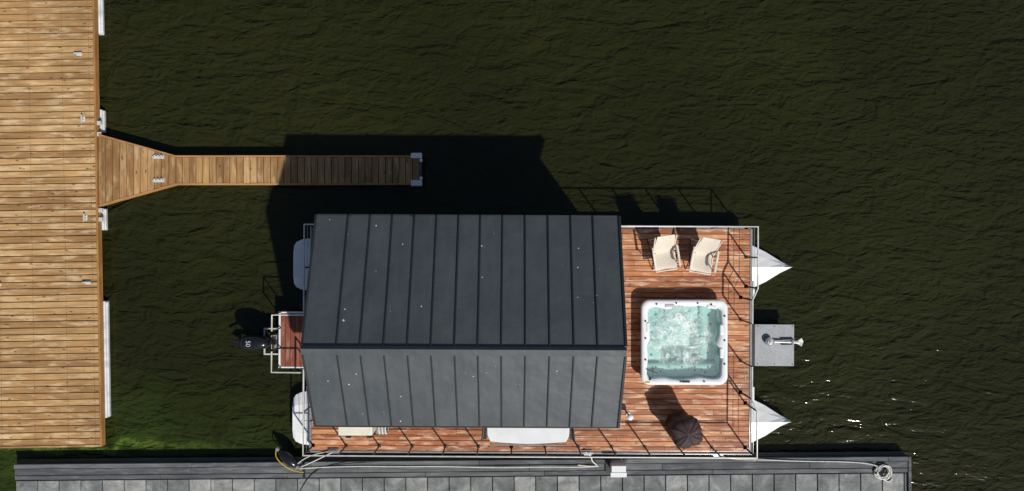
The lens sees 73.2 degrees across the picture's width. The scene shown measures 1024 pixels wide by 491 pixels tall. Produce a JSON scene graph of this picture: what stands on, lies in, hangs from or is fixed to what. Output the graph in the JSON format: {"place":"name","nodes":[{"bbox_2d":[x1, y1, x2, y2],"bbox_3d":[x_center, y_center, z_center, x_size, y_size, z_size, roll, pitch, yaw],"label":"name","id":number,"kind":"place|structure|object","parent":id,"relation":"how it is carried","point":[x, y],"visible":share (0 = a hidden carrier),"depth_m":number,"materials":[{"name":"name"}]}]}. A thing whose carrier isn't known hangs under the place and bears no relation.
{"place":"outdoors","nodes":[
{"label":"outdoors","id":0,"kind":"place"},
{"bbox_2d":[0,0,1023,490],"bbox_3d":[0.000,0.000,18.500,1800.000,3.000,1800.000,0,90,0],"label":"water","id":1,"kind":"structure","parent":0,"point":[860,162],"depth_m":17.00,"materials":[{"name":"black liquid"}]},
{"bbox_2d":[0,0,110,447],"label":"wooden dock","id":2,"kind":"object","parent":1,"relation":"in","point":[69,352],"visible":0.96,"depth_m":16.65,"materials":[{"name":"brown wood"}]},
{"bbox_2d":[98,134,422,206],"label":"finger pier","id":3,"kind":"structure","parent":1,"relation":"in","point":[127,170],"depth_m":16.65,"materials":[{"name":"brown wood"}]},
{"bbox_2d":[14,452,911,490],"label":"concrete quay","id":4,"kind":"structure","parent":1,"relation":"in","point":[275,474],"depth_m":16.71,"materials":[{"name":"concrete"}]},
{"bbox_2d":[275,447,303,472],"bbox_3d":[-5.362,5.194,16.618,0.880,0.259,0.305,42,90,0],"label":"boat fender","id":5,"kind":"object","parent":4,"relation":"on","point":[288,458],"visible":1,"depth_m":16.54,"materials":[{"name":"black rubber"}]},
{"bbox_2d":[300,449,336,467],"bbox_3d":[-4.693,5.139,16.545,1.172,0.236,0.041,-26,90,0],"label":"mooring rope","id":6,"kind":"object","parent":4,"relation":"on","point":[315,460],"visible":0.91,"depth_m":16.53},
{"bbox_2d":[300,462,365,490],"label":"power cable","id":7,"kind":"object","parent":4,"relation":"on","point":[330,465],"visible":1,"depth_m":16.64,"materials":[{"name":"black plastic"}]},
{"bbox_2d":[300,466,598,468],"bbox_3d":[-1.545,5.342,16.650,7.287,0.027,0.081,0,90,0],"label":"mooring rope","id":8,"kind":"object","parent":4,"relation":"on","point":[456,466],"visible":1,"depth_m":16.64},
{"bbox_2d":[578,452,596,466],"bbox_3d":[1.825,5.121,16.535,0.468,0.261,0.441,0,90,0],"label":"mooring rope","id":9,"kind":"object","parent":4,"relation":"on","point":[595,465],"visible":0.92,"depth_m":16.63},
{"bbox_2d":[606,458,626,476],"bbox_3d":[2.501,5.277,16.420,0.480,0.560,0.400,-1,90,0],"label":"power pedestal","id":10,"kind":"object","parent":4,"relation":"on","point":[616,467],"visible":0.98,"depth_m":16.20,"materials":[{"name":"white plastic"}]},
{"bbox_2d":[722,456,877,466],"bbox_3d":[6.859,5.183,16.540,4.036,0.246,0.123,4,90,0],"label":"mooring rope","id":11,"kind":"object","parent":4,"relation":"on","point":[807,461],"visible":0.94,"depth_m":16.64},
{"bbox_2d":[874,464,891,481],"bbox_3d":[8.974,5.498,16.639,0.462,0.109,0.448,0,90,0],"label":"coiled rope","id":12,"kind":"object","parent":4,"relation":"on","point":[878,476],"visible":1,"depth_m":16.62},
{"bbox_2d":[271,214,793,458],"bbox_3d":[0.592,2.176,15.250,12.366,4.100,5.608,0,90,0],"label":"houseboat","id":13,"kind":"object","parent":1,"relation":"on","point":[443,334],"visible":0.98,"depth_m":13.95,"materials":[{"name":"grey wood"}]},
{"bbox_2d":[231,328,278,354],"bbox_3d":[-6.131,2.306,16.687,1.260,1.126,0.645,0,90,0],"label":"outboard motor","id":14,"kind":"object","parent":13,"relation":"attached to","point":[253,342],"visible":0.99,"depth_m":16.20,"materials":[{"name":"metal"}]},
{"bbox_2d":[328,448,338,451],"bbox_3d":[-4.247,4.903,16.453,0.255,0.070,0.135,0,90,0],"label":"mooring cleat","id":15,"kind":"object","parent":13,"relation":"on","point":[333,450],"visible":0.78,"depth_m":16.42,"materials":[{"name":"metal"}]},
{"bbox_2d":[338,427,375,437],"bbox_3d":[-3.401,3.870,15.235,0.740,0.590,0.740,0,90,0],"label":"air conditioner unit","id":16,"kind":"object","parent":13,"relation":"attached to","point":[349,432],"visible":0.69,"depth_m":14.94,"materials":[{"name":"white plastic"}]},
{"bbox_2d":[376,427,388,433],"bbox_3d":[-2.844,3.803,15.200,0.260,0.413,0.706,0,90,0],"label":"hose reel","id":17,"kind":"object","parent":13,"relation":"attached to","point":[382,430],"visible":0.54,"depth_m":15.03,"materials":[{"name":"white plastic"}]},
{"bbox_2d":[626,412,632,419],"bbox_3d":[2.785,4.047,16.348,0.150,0.300,0.150,0,90,0],"label":"deck lamp","id":18,"kind":"object","parent":13,"relation":"on","point":[629,415],"visible":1,"depth_m":16.22,"materials":[{"name":"metal"}]},
{"bbox_2d":[647,234,680,272],"bbox_3d":[3.544,0.184,16.035,0.619,0.915,0.831,-9,90,0],"label":"camping chair","id":19,"kind":"object","parent":13,"relation":"on","point":[663,253],"visible":1,"depth_m":16.09,"materials":[{"name":"beige fabric"}]},
{"bbox_2d":[665,411,702,448],"bbox_3d":[3.989,4.271,16.017,0.706,0.964,0.713,-17,90,0],"label":"parasol","id":20,"kind":"object","parent":13,"relation":"on","point":[684,430],"visible":1,"depth_m":15.62,"materials":[{"name":"brown fabric"}]},
{"bbox_2d":[641,299,727,384],"bbox_3d":[4.039,2.268,16.532,2.031,0.855,2.000,0,90,0],"label":"hot tub","id":21,"kind":"object","parent":13,"relation":"on","point":[684,341],"visible":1,"depth_m":16.21,"materials":[{"name":"plastic"}]},
{"bbox_2d":[685,237,722,274],"bbox_3d":[4.450,0.245,16.035,0.619,0.915,0.831,10,90,0],"label":"camping chair","id":22,"kind":"object","parent":13,"relation":"on","point":[703,253],"visible":1,"depth_m":16.09,"materials":[{"name":"beige fabric"}]},
{"bbox_2d":[713,451,722,456],"bbox_3d":[4.903,4.981,16.453,0.255,0.070,0.135,0,90,0],"label":"mooring cleat","id":23,"kind":"object","parent":13,"relation":"on","point":[714,452],"visible":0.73,"depth_m":16.48,"materials":[{"name":"metal"}]},
{"bbox_2d":[764,337,802,346],"bbox_3d":[6.535,2.312,16.512,0.962,0.225,0.204,2,90,0],"label":"anchor","id":24,"kind":"object","parent":13,"relation":"on","point":[769,341],"visible":1,"depth_m":16.48,"materials":[{"name":"metal"}]}
]}

